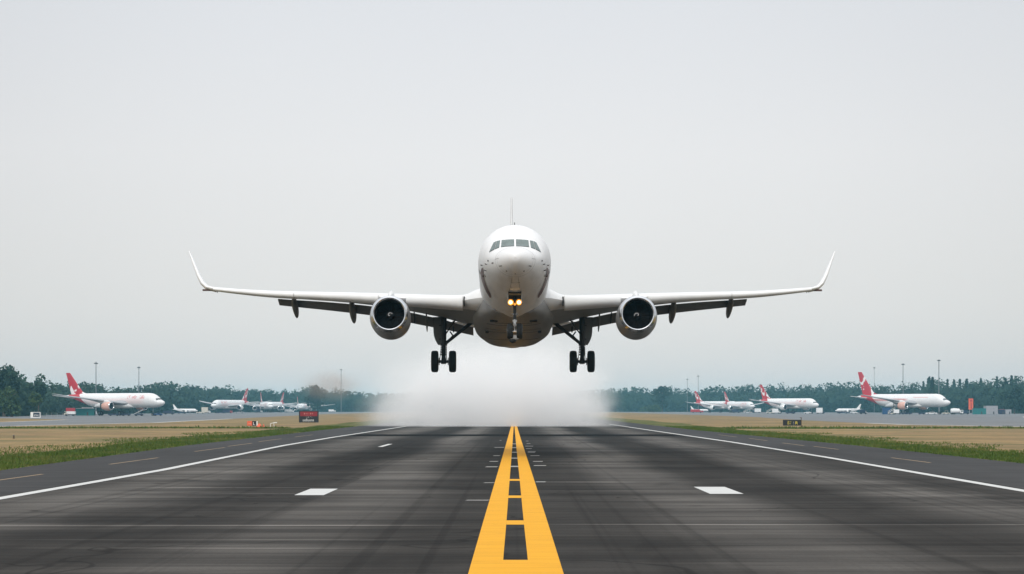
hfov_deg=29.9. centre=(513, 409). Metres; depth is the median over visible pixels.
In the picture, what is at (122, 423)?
taxiway line
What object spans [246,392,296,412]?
parked airliner
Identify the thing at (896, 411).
box truck
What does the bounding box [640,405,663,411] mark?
broadleaf tree
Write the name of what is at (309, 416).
runway sign
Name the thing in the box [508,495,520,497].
line rung
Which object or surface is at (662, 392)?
broadleaf tree
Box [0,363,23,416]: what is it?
broadleaf tree
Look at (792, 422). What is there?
taxiway sign
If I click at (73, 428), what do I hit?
grass verge
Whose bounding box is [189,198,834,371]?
airliner
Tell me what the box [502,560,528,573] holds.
line rung
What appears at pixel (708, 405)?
parked airliner
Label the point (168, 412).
box truck
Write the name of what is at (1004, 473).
shoulder
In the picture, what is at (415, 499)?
runway
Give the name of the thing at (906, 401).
parked airliner
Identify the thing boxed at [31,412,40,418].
information board
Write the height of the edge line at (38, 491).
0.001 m
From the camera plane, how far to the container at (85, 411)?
1128.00 m
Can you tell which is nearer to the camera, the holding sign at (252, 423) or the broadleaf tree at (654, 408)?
the holding sign at (252, 423)
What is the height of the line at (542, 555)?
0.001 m
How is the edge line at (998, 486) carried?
on the runway
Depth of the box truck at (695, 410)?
2018.75 m
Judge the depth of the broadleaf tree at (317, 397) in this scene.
2255.04 m
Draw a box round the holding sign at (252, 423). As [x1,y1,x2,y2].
[247,421,257,425]
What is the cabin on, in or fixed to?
on the apron at (1006, 420)
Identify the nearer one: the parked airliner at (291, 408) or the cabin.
the cabin
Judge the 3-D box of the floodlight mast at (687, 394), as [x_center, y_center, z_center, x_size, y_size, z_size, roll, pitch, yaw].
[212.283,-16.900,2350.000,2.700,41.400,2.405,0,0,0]
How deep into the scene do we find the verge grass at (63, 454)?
207.75 m
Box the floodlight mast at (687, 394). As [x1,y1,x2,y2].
[686,379,687,411]
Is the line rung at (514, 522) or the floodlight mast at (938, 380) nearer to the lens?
the line rung at (514, 522)
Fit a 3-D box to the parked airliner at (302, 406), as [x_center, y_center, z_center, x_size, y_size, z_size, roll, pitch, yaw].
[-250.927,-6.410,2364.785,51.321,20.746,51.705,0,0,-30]
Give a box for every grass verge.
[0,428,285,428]
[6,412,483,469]
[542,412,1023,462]
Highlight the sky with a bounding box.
[0,0,1023,396]
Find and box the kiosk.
[998,409,1004,413]
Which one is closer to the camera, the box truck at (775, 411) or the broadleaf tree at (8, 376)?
the broadleaf tree at (8, 376)
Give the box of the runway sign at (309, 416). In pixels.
[299,411,318,422]
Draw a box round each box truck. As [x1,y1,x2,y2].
[64,411,75,415]
[163,411,174,413]
[202,407,210,412]
[690,409,702,412]
[752,408,760,412]
[772,409,780,413]
[816,408,824,413]
[859,409,866,413]
[894,409,900,413]
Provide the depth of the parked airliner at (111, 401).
1133.65 m
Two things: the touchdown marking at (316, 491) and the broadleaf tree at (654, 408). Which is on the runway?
the touchdown marking at (316, 491)
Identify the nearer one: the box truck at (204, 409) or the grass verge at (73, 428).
the grass verge at (73, 428)
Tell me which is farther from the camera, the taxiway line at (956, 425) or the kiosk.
the kiosk
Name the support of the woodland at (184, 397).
on the ground at (1009, 439)
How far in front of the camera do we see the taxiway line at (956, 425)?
476.37 m
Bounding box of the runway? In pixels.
[0,412,1023,573]
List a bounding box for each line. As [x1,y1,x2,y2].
[0,424,417,498]
[29,419,219,425]
[468,422,513,573]
[514,422,563,573]
[611,424,1023,491]
[871,423,1022,426]
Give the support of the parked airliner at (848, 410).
on the apron at (1006, 420)
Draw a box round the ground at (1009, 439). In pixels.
[0,412,1023,456]
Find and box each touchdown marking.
[296,489,335,494]
[695,487,742,493]
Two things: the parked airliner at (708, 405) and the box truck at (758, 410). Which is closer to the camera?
the box truck at (758, 410)
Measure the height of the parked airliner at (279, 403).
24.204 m
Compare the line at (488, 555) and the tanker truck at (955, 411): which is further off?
the tanker truck at (955, 411)
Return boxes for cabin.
[1005,409,1010,413]
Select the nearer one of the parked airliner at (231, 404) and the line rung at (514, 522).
the line rung at (514, 522)
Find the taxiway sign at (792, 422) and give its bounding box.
[783,417,802,426]
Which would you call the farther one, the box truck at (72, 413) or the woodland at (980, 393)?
the woodland at (980, 393)
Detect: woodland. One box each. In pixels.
[0,369,515,416]
[504,375,1023,413]
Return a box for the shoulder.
[0,412,1023,495]
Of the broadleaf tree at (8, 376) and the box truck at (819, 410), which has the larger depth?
the box truck at (819, 410)
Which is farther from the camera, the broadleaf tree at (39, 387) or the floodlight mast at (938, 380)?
the floodlight mast at (938, 380)
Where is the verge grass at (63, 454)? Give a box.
[0,425,1023,470]
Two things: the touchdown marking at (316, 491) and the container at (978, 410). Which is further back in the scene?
the container at (978, 410)
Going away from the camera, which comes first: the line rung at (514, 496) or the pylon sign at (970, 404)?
the line rung at (514, 496)
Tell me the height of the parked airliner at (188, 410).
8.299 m
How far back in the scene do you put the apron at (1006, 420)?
881.03 m
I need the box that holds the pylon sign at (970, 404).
[969,399,972,413]
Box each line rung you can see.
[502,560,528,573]
[506,520,523,524]
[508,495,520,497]
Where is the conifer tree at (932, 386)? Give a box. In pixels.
[927,377,937,411]
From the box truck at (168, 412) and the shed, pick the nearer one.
the box truck at (168, 412)
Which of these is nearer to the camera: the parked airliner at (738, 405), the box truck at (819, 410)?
the box truck at (819, 410)
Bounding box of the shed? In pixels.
[984,406,997,413]
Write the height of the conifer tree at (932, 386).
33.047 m
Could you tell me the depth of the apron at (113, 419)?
881.03 m
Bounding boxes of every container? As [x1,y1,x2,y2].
[76,408,94,415]
[882,408,890,413]
[972,408,985,413]
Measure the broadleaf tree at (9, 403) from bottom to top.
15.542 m
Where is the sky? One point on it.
(359, 146)
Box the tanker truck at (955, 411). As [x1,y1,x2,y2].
[950,408,962,413]
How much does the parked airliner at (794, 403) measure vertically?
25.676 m
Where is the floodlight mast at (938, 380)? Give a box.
[937,359,940,411]
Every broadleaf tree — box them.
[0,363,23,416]
[0,386,42,416]
[25,381,46,411]
[304,385,326,410]
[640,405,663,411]
[650,385,671,411]
[998,385,1023,413]
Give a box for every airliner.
[53,373,164,415]
[173,404,197,411]
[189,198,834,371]
[200,388,271,412]
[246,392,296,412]
[253,392,306,411]
[287,397,324,410]
[288,404,333,410]
[687,391,734,412]
[705,392,763,412]
[750,385,818,413]
[835,404,860,411]
[851,372,950,413]
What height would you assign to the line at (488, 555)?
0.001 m
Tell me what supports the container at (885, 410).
on the apron at (1006, 420)
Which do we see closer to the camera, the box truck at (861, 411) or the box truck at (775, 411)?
the box truck at (861, 411)
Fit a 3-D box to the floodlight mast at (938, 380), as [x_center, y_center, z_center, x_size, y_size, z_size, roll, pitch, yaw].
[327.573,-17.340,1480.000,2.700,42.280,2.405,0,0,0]
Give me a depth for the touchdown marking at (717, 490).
89.16 m
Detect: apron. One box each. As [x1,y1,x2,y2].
[0,412,386,425]
[620,412,1023,426]

